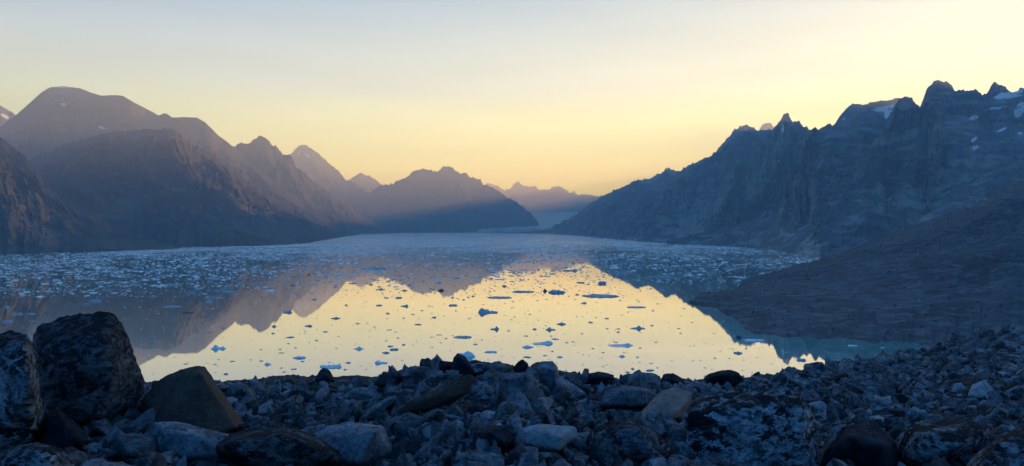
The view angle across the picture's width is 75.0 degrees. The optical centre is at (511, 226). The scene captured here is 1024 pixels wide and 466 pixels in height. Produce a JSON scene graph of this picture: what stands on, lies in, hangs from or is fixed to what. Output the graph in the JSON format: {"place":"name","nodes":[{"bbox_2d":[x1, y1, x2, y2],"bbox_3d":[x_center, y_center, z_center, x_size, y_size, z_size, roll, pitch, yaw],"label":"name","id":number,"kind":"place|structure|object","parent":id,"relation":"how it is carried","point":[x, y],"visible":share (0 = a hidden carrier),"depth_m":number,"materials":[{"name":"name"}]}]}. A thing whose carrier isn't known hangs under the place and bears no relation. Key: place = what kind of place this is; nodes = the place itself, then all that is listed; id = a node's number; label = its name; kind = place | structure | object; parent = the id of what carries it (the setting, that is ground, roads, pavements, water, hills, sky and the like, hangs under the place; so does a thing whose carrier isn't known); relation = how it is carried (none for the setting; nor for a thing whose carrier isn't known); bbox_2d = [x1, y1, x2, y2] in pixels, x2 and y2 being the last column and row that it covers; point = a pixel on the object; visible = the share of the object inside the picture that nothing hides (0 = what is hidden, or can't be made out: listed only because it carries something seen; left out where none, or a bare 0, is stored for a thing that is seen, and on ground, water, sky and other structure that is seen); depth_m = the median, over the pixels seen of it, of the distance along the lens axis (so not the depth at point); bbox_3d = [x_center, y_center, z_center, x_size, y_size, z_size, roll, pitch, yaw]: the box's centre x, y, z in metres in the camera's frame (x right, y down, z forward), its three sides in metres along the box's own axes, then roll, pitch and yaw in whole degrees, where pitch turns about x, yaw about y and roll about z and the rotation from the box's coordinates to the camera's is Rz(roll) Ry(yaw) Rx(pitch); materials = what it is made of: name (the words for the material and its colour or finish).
{"place":"outdoors","nodes":[
{"label":"outdoors","id":0,"kind":"place"},
{"bbox_2d":[0,106,14,125],"bbox_3d":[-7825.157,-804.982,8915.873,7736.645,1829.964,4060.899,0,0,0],"label":"mountain","id":1,"kind":"structure","parent":0,"point":[6,115],"depth_m":9424.90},
{"bbox_2d":[0,137,179,253],"bbox_3d":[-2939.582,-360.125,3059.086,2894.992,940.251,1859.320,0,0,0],"label":"mountain","id":2,"kind":"structure","parent":0,"point":[38,215],"depth_m":2772.44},
{"bbox_2d":[0,86,354,235],"bbox_3d":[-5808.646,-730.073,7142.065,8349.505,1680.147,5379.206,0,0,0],"label":"mountain","id":3,"kind":"structure","parent":0,"point":[49,119],"depth_m":6991.22,"materials":[{"name":"stone"}]},
{"bbox_2d":[28,128,346,247],"bbox_3d":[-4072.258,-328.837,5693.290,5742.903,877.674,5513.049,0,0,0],"label":"mountain","id":4,"kind":"structure","parent":0,"point":[170,186],"depth_m":4112.22,"materials":[{"name":"stone"}]},
{"bbox_2d":[233,135,407,234],"bbox_3d":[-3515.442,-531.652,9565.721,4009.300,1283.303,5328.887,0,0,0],"label":"mountain","id":5,"kind":"structure","parent":0,"point":[265,156],"depth_m":8444.17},
{"bbox_2d":[290,144,366,206],"bbox_3d":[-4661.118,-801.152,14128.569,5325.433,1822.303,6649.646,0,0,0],"label":"mountain","id":6,"kind":"structure","parent":0,"point":[317,168],"depth_m":13325.31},
{"bbox_2d":[347,173,383,192],"bbox_3d":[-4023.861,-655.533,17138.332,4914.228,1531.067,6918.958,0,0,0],"label":"mountain","id":7,"kind":"structure","parent":0,"point":[368,183],"depth_m":17122.49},
{"bbox_2d":[352,166,539,232],"bbox_3d":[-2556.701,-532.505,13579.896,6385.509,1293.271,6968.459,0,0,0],"label":"mountain","id":8,"kind":"structure","parent":0,"point":[446,199],"depth_m":11664.90,"materials":[{"name":"stone"}]},
{"bbox_2d":[0,233,936,381],"bbox_3d":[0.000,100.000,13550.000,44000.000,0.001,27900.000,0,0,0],"label":"water","id":9,"kind":"structure","parent":0,"point":[174,351],"depth_m":812.01,"materials":[{"name":"blue liquid"}]},
{"bbox_2d":[211,345,225,348],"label":"iceberg","id":10,"kind":"object","parent":9,"relation":"on","point":[216,347],"visible":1,"depth_m":544.10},
{"bbox_2d":[320,364,341,367],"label":"ice floe","id":11,"kind":"object","parent":9,"relation":"on","point":[330,366],"visible":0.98,"depth_m":473.50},
{"bbox_2d":[363,267,384,268],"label":"ice floe","id":12,"kind":"object","parent":9,"relation":"on","point":[374,268],"visible":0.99,"depth_m":1570.24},
{"bbox_2d":[0,233,817,376],"bbox_3d":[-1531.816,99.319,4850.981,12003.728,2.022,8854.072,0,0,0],"label":"brash ice","id":13,"kind":"structure","parent":9,"relation":"on","point":[307,251],"depth_m":1778.48,"materials":[{"name":"ice"}]},
{"bbox_2d":[454,336,470,337],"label":"ice floe","id":14,"kind":"object","parent":9,"relation":"on","point":[462,337],"visible":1,"depth_m":598.93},
{"bbox_2d":[459,351,474,357],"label":"iceberg","id":15,"kind":"object","parent":9,"relation":"on","point":[466,354],"visible":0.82,"depth_m":511.13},
{"bbox_2d":[478,308,497,312],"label":"iceberg","id":16,"kind":"object","parent":9,"relation":"on","point":[481,310],"visible":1,"depth_m":771.77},
{"bbox_2d":[488,296,511,297],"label":"ice floe","id":17,"kind":"object","parent":9,"relation":"on","point":[499,297],"visible":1,"depth_m":929.60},
{"bbox_2d":[532,341,552,344],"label":"iceberg","id":18,"kind":"object","parent":9,"relation":"on","point":[544,343],"visible":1,"depth_m":566.94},
{"bbox_2d":[548,290,564,292],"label":"ice floe","id":19,"kind":"object","parent":9,"relation":"on","point":[555,291],"visible":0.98,"depth_m":1003.19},
{"bbox_2d":[582,294,617,296],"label":"ice floe","id":20,"kind":"object","parent":9,"relation":"on","point":[598,295],"visible":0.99,"depth_m":948.80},
{"bbox_2d":[609,343,632,346],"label":"iceberg","id":21,"kind":"object","parent":9,"relation":"on","point":[621,345],"visible":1,"depth_m":557.71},
{"bbox_2d":[627,306,644,307],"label":"ice floe","id":22,"kind":"object","parent":9,"relation":"on","point":[635,307],"visible":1,"depth_m":819.87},
{"bbox_2d":[744,339,763,341],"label":"ice floe","id":23,"kind":"object","parent":9,"relation":"on","point":[750,340],"visible":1,"depth_m":582.64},
{"bbox_2d":[0,0,1023,195],"label":"sky","id":24,"kind":"structure","parent":0,"point":[590,97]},
{"bbox_2d":[477,212,577,232],"bbox_3d":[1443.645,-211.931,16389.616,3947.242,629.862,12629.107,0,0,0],"label":"glacier","id":25,"kind":"object","parent":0,"point":[546,220],"visible":0.43,"depth_m":12878.84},
{"bbox_2d":[486,181,603,212],"bbox_3d":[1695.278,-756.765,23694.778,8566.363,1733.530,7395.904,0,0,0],"label":"mountain","id":26,"kind":"structure","parent":0,"point":[534,199],"depth_m":22646.78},
{"bbox_2d":[83,357,1023,465],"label":"ground","id":27,"kind":"structure","parent":0,"point":[994,434],"depth_m":9.71,"materials":[{"name":"stone"}]},
{"bbox_2d":[0,330,43,455],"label":"boulder","id":28,"kind":"object","parent":27,"relation":"on","point":[21,415],"visible":0.94,"depth_m":5.57,"materials":[{"name":"stone"}]},
{"bbox_2d":[0,442,74,465],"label":"rock","id":29,"kind":"object","parent":27,"relation":"on","point":[37,454],"visible":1,"depth_m":4.88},
{"bbox_2d":[37,409,88,450],"bbox_3d":[-4.113,1.898,6.068,0.397,0.534,0.967,0,0,-40],"label":"rock","id":30,"kind":"object","parent":27,"relation":"on","point":[60,429],"visible":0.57,"depth_m":5.77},
{"bbox_2d":[32,311,144,424],"bbox_3d":[-4.745,1.644,7.461,0.968,1.420,2.006,0,0,-41],"label":"boulder","id":31,"kind":"object","parent":27,"relation":"on","point":[89,369],"visible":0.77,"depth_m":6.81,"materials":[{"name":"stone"}]},
{"bbox_2d":[87,443,101,452],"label":"rock","id":32,"kind":"object","parent":27,"relation":"on","point":[95,446],"visible":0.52,"depth_m":6.00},
{"bbox_2d":[90,427,107,436],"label":"rock","id":33,"kind":"object","parent":27,"relation":"on","point":[94,432],"visible":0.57,"depth_m":6.46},
{"bbox_2d":[93,454,105,457],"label":"rock","id":34,"kind":"object","parent":27,"relation":"on","point":[99,456],"visible":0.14,"depth_m":5.59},
{"bbox_2d":[115,433,159,458],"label":"rock","id":35,"kind":"object","parent":27,"relation":"on","point":[132,445],"visible":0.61,"depth_m":5.74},
{"bbox_2d":[147,422,228,461],"bbox_3d":[-2.950,2.021,6.093,0.983,0.513,0.666,0,0,0],"label":"boulder","id":36,"kind":"object","parent":27,"relation":"on","point":[189,441],"visible":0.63,"depth_m":5.81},
{"bbox_2d":[143,366,243,433],"bbox_3d":[-3.401,1.911,7.121,0.902,0.857,1.532,0,0,-34],"label":"boulder","id":37,"kind":"object","parent":27,"relation":"on","point":[194,396],"visible":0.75,"depth_m":6.75,"materials":[{"name":"stone"}]},
{"bbox_2d":[232,401,246,413],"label":"rock","id":38,"kind":"object","parent":27,"relation":"on","point":[240,407],"visible":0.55,"depth_m":8.59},
{"bbox_2d":[227,381,255,401],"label":"rock","id":39,"kind":"object","parent":27,"relation":"on","point":[239,390],"visible":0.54,"depth_m":9.42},
{"bbox_2d":[248,401,273,415],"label":"rock","id":40,"kind":"object","parent":27,"relation":"on","point":[262,410],"visible":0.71,"depth_m":8.64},
{"bbox_2d":[268,385,280,391],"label":"rock","id":41,"kind":"object","parent":27,"relation":"on","point":[273,388],"visible":0.5,"depth_m":10.65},
{"bbox_2d":[269,407,280,418],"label":"rock","id":42,"kind":"object","parent":27,"relation":"on","point":[277,411],"visible":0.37,"depth_m":8.24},
{"bbox_2d":[268,398,282,404],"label":"rock","id":43,"kind":"object","parent":27,"relation":"on","point":[279,402],"visible":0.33,"depth_m":9.81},
{"bbox_2d":[214,426,348,465],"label":"boulder","id":44,"kind":"object","parent":27,"relation":"on","point":[278,446],"visible":0.98,"depth_m":5.67,"materials":[{"name":"stone"}]},
{"bbox_2d":[285,376,296,384],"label":"rock","id":45,"kind":"object","parent":27,"relation":"on","point":[291,380],"visible":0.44,"depth_m":11.73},
{"bbox_2d":[315,404,323,409],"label":"rock","id":46,"kind":"object","parent":27,"relation":"on","point":[320,406],"visible":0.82,"depth_m":9.48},
{"bbox_2d":[315,368,334,383],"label":"rock","id":47,"kind":"object","parent":27,"relation":"on","point":[324,374],"visible":0.76,"depth_m":12.12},
{"bbox_2d":[338,399,361,420],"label":"rock","id":48,"kind":"object","parent":27,"relation":"on","point":[351,408],"visible":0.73,"depth_m":8.66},
{"bbox_2d":[313,421,391,465],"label":"boulder","id":49,"kind":"object","parent":27,"relation":"on","point":[357,444],"visible":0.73,"depth_m":6.15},
{"bbox_2d":[343,387,378,399],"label":"rock","id":50,"kind":"object","parent":27,"relation":"on","point":[363,393],"visible":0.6,"depth_m":10.20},
{"bbox_2d":[356,396,396,421],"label":"rock","id":51,"kind":"object","parent":27,"relation":"on","point":[386,403],"visible":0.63,"depth_m":8.73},
{"bbox_2d":[374,371,403,387],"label":"rock","id":52,"kind":"object","parent":27,"relation":"on","point":[381,380],"visible":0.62,"depth_m":10.70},
{"bbox_2d":[407,428,414,439],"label":"rock","id":53,"kind":"object","parent":27,"relation":"on","point":[410,431],"visible":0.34,"depth_m":6.81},
{"bbox_2d":[403,440,421,455],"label":"rock","id":54,"kind":"object","parent":27,"relation":"on","point":[412,447],"visible":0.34,"depth_m":6.26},
{"bbox_2d":[400,366,425,378],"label":"rock","id":55,"kind":"object","parent":27,"relation":"on","point":[407,373],"visible":0.59,"depth_m":10.18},
{"bbox_2d":[408,413,418,418],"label":"rock","id":56,"kind":"object","parent":27,"relation":"on","point":[412,416],"visible":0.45,"depth_m":7.11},
{"bbox_2d":[422,425,430,440],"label":"rock","id":57,"kind":"object","parent":27,"relation":"on","point":[426,431],"visible":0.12,"depth_m":6.52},
{"bbox_2d":[398,374,473,413],"bbox_3d":[-0.862,1.896,7.524,0.873,0.455,0.295,0,0,0],"label":"rock","id":58,"kind":"object","parent":27,"relation":"on","point":[453,391],"visible":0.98,"depth_m":7.45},
{"bbox_2d":[434,445,452,460],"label":"rock","id":59,"kind":"object","parent":27,"relation":"on","point":[438,450],"visible":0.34,"depth_m":5.80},
{"bbox_2d":[438,360,451,373],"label":"rock","id":60,"kind":"object","parent":27,"relation":"on","point":[443,366],"visible":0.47,"depth_m":9.87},
{"bbox_2d":[446,414,459,421],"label":"rock","id":61,"kind":"object","parent":27,"relation":"on","point":[450,417],"visible":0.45,"depth_m":7.04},
{"bbox_2d":[452,452,467,465],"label":"rock","id":62,"kind":"object","parent":27,"relation":"on","point":[461,455],"visible":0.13,"depth_m":5.75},
{"bbox_2d":[451,353,474,375],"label":"rock","id":63,"kind":"object","parent":27,"relation":"on","point":[462,364],"visible":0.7,"depth_m":9.50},
{"bbox_2d":[477,379,493,385],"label":"rock","id":64,"kind":"object","parent":27,"relation":"on","point":[490,382],"visible":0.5,"depth_m":8.90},
{"bbox_2d":[481,390,495,398],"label":"rock","id":65,"kind":"object","parent":27,"relation":"on","point":[492,392],"visible":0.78,"depth_m":8.00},
{"bbox_2d":[483,405,494,410],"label":"rock","id":66,"kind":"object","parent":27,"relation":"on","point":[487,407],"visible":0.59,"depth_m":7.46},
{"bbox_2d":[473,424,514,451],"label":"rock","id":67,"kind":"object","parent":27,"relation":"on","point":[502,436],"visible":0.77,"depth_m":5.92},
{"bbox_2d":[482,361,512,373],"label":"rock","id":68,"kind":"object","parent":27,"relation":"on","point":[502,367],"visible":0.52,"depth_m":9.67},
{"bbox_2d":[504,446,531,465],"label":"rock","id":69,"kind":"object","parent":27,"relation":"on","point":[510,460],"visible":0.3,"depth_m":5.63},
{"bbox_2d":[498,372,538,403],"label":"rock","id":70,"kind":"object","parent":27,"relation":"on","point":[510,383],"visible":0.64,"depth_m":7.86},
{"bbox_2d":[513,359,527,372],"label":"rock","id":71,"kind":"object","parent":27,"relation":"on","point":[520,366],"visible":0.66,"depth_m":10.14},
{"bbox_2d":[65,325,1023,465],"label":"rubble","id":72,"kind":"object","parent":27,"relation":"on","point":[519,411],"visible":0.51,"depth_m":9.25,"materials":[{"name":"stone"}]},
{"bbox_2d":[514,424,577,450],"bbox_3d":[0.291,1.988,6.179,0.630,0.336,0.527,0,0,0],"label":"rock","id":73,"kind":"object","parent":27,"relation":"on","point":[545,437],"visible":0.86,"depth_m":6.00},
{"bbox_2d":[536,361,558,389],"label":"rock","id":74,"kind":"object","parent":27,"relation":"on","point":[547,374],"visible":0.84,"depth_m":9.69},
{"bbox_2d":[551,376,585,400],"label":"rock","id":75,"kind":"object","parent":27,"relation":"on","point":[572,388],"visible":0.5,"depth_m":9.72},
{"bbox_2d":[563,447,574,457],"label":"rock","id":76,"kind":"object","parent":27,"relation":"on","point":[566,450],"visible":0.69,"depth_m":6.08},
{"bbox_2d":[564,375,581,387],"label":"rock","id":77,"kind":"object","parent":27,"relation":"on","point":[574,380],"visible":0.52,"depth_m":10.48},
{"bbox_2d":[583,405,596,411],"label":"rock","id":78,"kind":"object","parent":27,"relation":"on","point":[590,408],"visible":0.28,"depth_m":9.11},
{"bbox_2d":[585,371,614,385],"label":"rock","id":79,"kind":"object","parent":27,"relation":"on","point":[597,377],"visible":0.64,"depth_m":11.03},
{"bbox_2d":[598,385,656,409],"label":"boulder","id":80,"kind":"object","parent":27,"relation":"on","point":[626,396],"visible":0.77,"depth_m":9.22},
{"bbox_2d":[585,419,673,463],"bbox_3d":[1.125,2.167,6.535,0.928,0.631,0.808,0,0,0],"label":"boulder","id":81,"kind":"object","parent":27,"relation":"on","point":[632,441],"visible":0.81,"depth_m":6.25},
{"bbox_2d":[627,372,660,385],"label":"rock","id":82,"kind":"object","parent":27,"relation":"on","point":[652,377],"visible":0.43,"depth_m":11.62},
{"bbox_2d":[640,388,692,420],"bbox_3d":[2.016,2.466,8.974,0.852,0.575,0.911,0,0,0],"label":"boulder","id":83,"kind":"object","parent":27,"relation":"on","point":[675,403],"visible":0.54,"depth_m":8.79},
{"bbox_2d":[661,373,683,384],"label":"rock","id":84,"kind":"object","parent":27,"relation":"on","point":[672,378],"visible":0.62,"depth_m":12.22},
{"bbox_2d":[703,370,742,386],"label":"rock","id":85,"kind":"object","parent":27,"relation":"on","point":[731,377],"visible":0.75,"depth_m":13.69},
{"bbox_2d":[682,388,817,465],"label":"boulder","id":86,"kind":"object","parent":27,"relation":"on","point":[764,427],"visible":0.98,"depth_m":7.04,"materials":[{"name":"stone"}]},
{"bbox_2d":[815,405,826,413],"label":"rock","id":87,"kind":"object","parent":27,"relation":"on","point":[820,409],"visible":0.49,"depth_m":11.39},
{"bbox_2d":[821,374,842,382],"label":"rock","id":88,"kind":"object","parent":27,"relation":"on","point":[835,378],"visible":0.48,"depth_m":17.55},
{"bbox_2d":[843,395,848,404],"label":"rock","id":89,"kind":"object","parent":27,"relation":"on","point":[845,399],"visible":0.44,"depth_m":12.40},
{"bbox_2d":[843,382,863,392],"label":"rock","id":90,"kind":"object","parent":27,"relation":"on","point":[852,386],"visible":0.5,"depth_m":15.16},
{"bbox_2d":[821,421,898,465],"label":"boulder","id":91,"kind":"object","parent":27,"relation":"on","point":[872,443],"visible":0.98,"depth_m":7.08,"materials":[{"name":"stone"}]},
{"bbox_2d":[865,376,878,383],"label":"rock","id":92,"kind":"object","parent":27,"relation":"on","point":[875,379],"visible":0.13,"depth_m":16.85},
{"bbox_2d":[873,404,886,412],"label":"rock","id":93,"kind":"object","parent":27,"relation":"on","point":[879,406],"visible":0.82,"depth_m":11.84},
{"bbox_2d":[875,354,897,366],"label":"boulder","id":94,"kind":"object","parent":27,"relation":"on","point":[887,360],"visible":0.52,"depth_m":23.71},
{"bbox_2d":[893,382,899,392],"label":"rock","id":95,"kind":"object","parent":27,"relation":"on","point":[896,385],"visible":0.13,"depth_m":14.53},
{"bbox_2d":[904,401,914,407],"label":"rock","id":96,"kind":"object","parent":27,"relation":"on","point":[910,404],"visible":0.48,"depth_m":12.09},
{"bbox_2d":[919,380,935,387],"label":"rock","id":97,"kind":"object","parent":27,"relation":"on","point":[926,383],"visible":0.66,"depth_m":14.93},
{"bbox_2d":[898,419,992,465],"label":"boulder","id":98,"kind":"object","parent":27,"relation":"on","point":[920,444],"visible":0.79,"depth_m":7.24,"materials":[{"name":"stone"}]},
{"bbox_2d":[939,406,953,411],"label":"rock","id":99,"kind":"object","parent":27,"relation":"on","point":[944,408],"visible":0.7,"depth_m":10.75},
{"bbox_2d":[951,383,965,393],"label":"rock","id":100,"kind":"object","parent":27,"relation":"on","point":[957,388],"visible":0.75,"depth_m":13.19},
{"bbox_2d":[950,409,971,414],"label":"rock","id":101,"kind":"object","parent":27,"relation":"on","point":[961,412],"visible":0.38,"depth_m":10.35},
{"bbox_2d":[959,367,972,374],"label":"rock","id":102,"kind":"object","parent":27,"relation":"on","point":[966,371],"visible":0.62,"depth_m":15.71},
{"bbox_2d":[960,340,983,354],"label":"rock","id":103,"kind":"object","parent":27,"relation":"on","point":[969,347],"visible":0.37,"depth_m":25.63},
{"bbox_2d":[968,380,992,397],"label":"rock","id":104,"kind":"object","parent":27,"relation":"on","point":[981,388],"visible":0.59,"depth_m":12.21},
{"bbox_2d":[966,424,1023,465],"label":"boulder","id":105,"kind":"object","parent":27,"relation":"on","point":[1006,449],"visible":1,"depth_m":5.30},
{"bbox_2d":[992,341,1006,349],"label":"rock","id":106,"kind":"object","parent":27,"relation":"on","point":[1000,345],"visible":0.48,"depth_m":23.58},
{"bbox_2d":[997,390,1009,397],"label":"rock","id":107,"kind":"object","parent":27,"relation":"on","point":[1003,394],"visible":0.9,"depth_m":12.32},
{"bbox_2d":[998,403,1018,414],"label":"rock","id":108,"kind":"object","parent":27,"relation":"on","point":[1005,406],"visible":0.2,"depth_m":10.12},
{"bbox_2d":[1002,354,1019,358],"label":"rock","id":109,"kind":"object","parent":27,"relation":"on","point":[1007,356],"visible":0.44,"depth_m":19.35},
{"bbox_2d":[1002,385,1019,390],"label":"rock","id":110,"kind":"object","parent":27,"relation":"on","point":[1007,387],"visible":0.28,"depth_m":12.62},
{"bbox_2d":[1010,394,1022,400],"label":"rock","id":111,"kind":"object","parent":27,"relation":"on","point":[1016,397],"visible":0.44,"depth_m":11.63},
{"bbox_2d":[1011,375,1022,380],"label":"rock","id":112,"kind":"object","parent":27,"relation":"on","point":[1019,378],"visible":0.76,"depth_m":13.50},
{"bbox_2d":[1012,327,1023,336],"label":"rock","id":113,"kind":"object","parent":27,"relation":"on","point":[1017,331],"visible":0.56,"depth_m":33.41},
{"bbox_2d":[630,123,775,183],"bbox_3d":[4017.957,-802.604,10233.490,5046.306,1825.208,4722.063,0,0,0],"label":"mountain","id":114,"kind":"structure","parent":0,"point":[765,126],"depth_m":10921.70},
{"bbox_2d":[502,80,1023,257],"bbox_3d":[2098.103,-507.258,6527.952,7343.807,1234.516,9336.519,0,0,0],"label":"mountain","id":115,"kind":"structure","parent":0,"point":[786,170],"depth_m":3603.25,"materials":[{"name":"stone"}]},
{"bbox_2d":[667,160,1023,257],"bbox_3d":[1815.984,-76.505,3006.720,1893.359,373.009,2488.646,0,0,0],"label":"mountain","id":116,"kind":"structure","parent":0,"point":[951,199],"depth_m":2538.97,"materials":[{"name":"stone"}]},
{"bbox_2d":[688,181,1023,344],"bbox_3d":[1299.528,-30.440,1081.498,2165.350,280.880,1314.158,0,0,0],"label":"headland","id":117,"kind":"structure","parent":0,"point":[994,295],"depth_m":795.53,"materials":[{"name":"stone"}]},
{"bbox_2d":[690,185,1023,343],"bbox_3d":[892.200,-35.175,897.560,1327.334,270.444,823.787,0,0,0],"label":"scree","id":118,"kind":"structure","parent":117,"relation":"on","point":[755,326],"depth_m":801.48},
{"bbox_2d":[834,98,919,126],"bbox_3d":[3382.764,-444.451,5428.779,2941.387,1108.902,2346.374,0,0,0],"label":"mountain","id":119,"kind":"structure","parent":0,"point":[849,114],"depth_m":5158.14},
{"bbox_2d":[851,113,1023,193],"bbox_3d":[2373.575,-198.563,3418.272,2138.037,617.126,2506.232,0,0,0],"label":"mountain","id":120,"kind":"structure","parent":0,"point":[973,149],"depth_m":2804.74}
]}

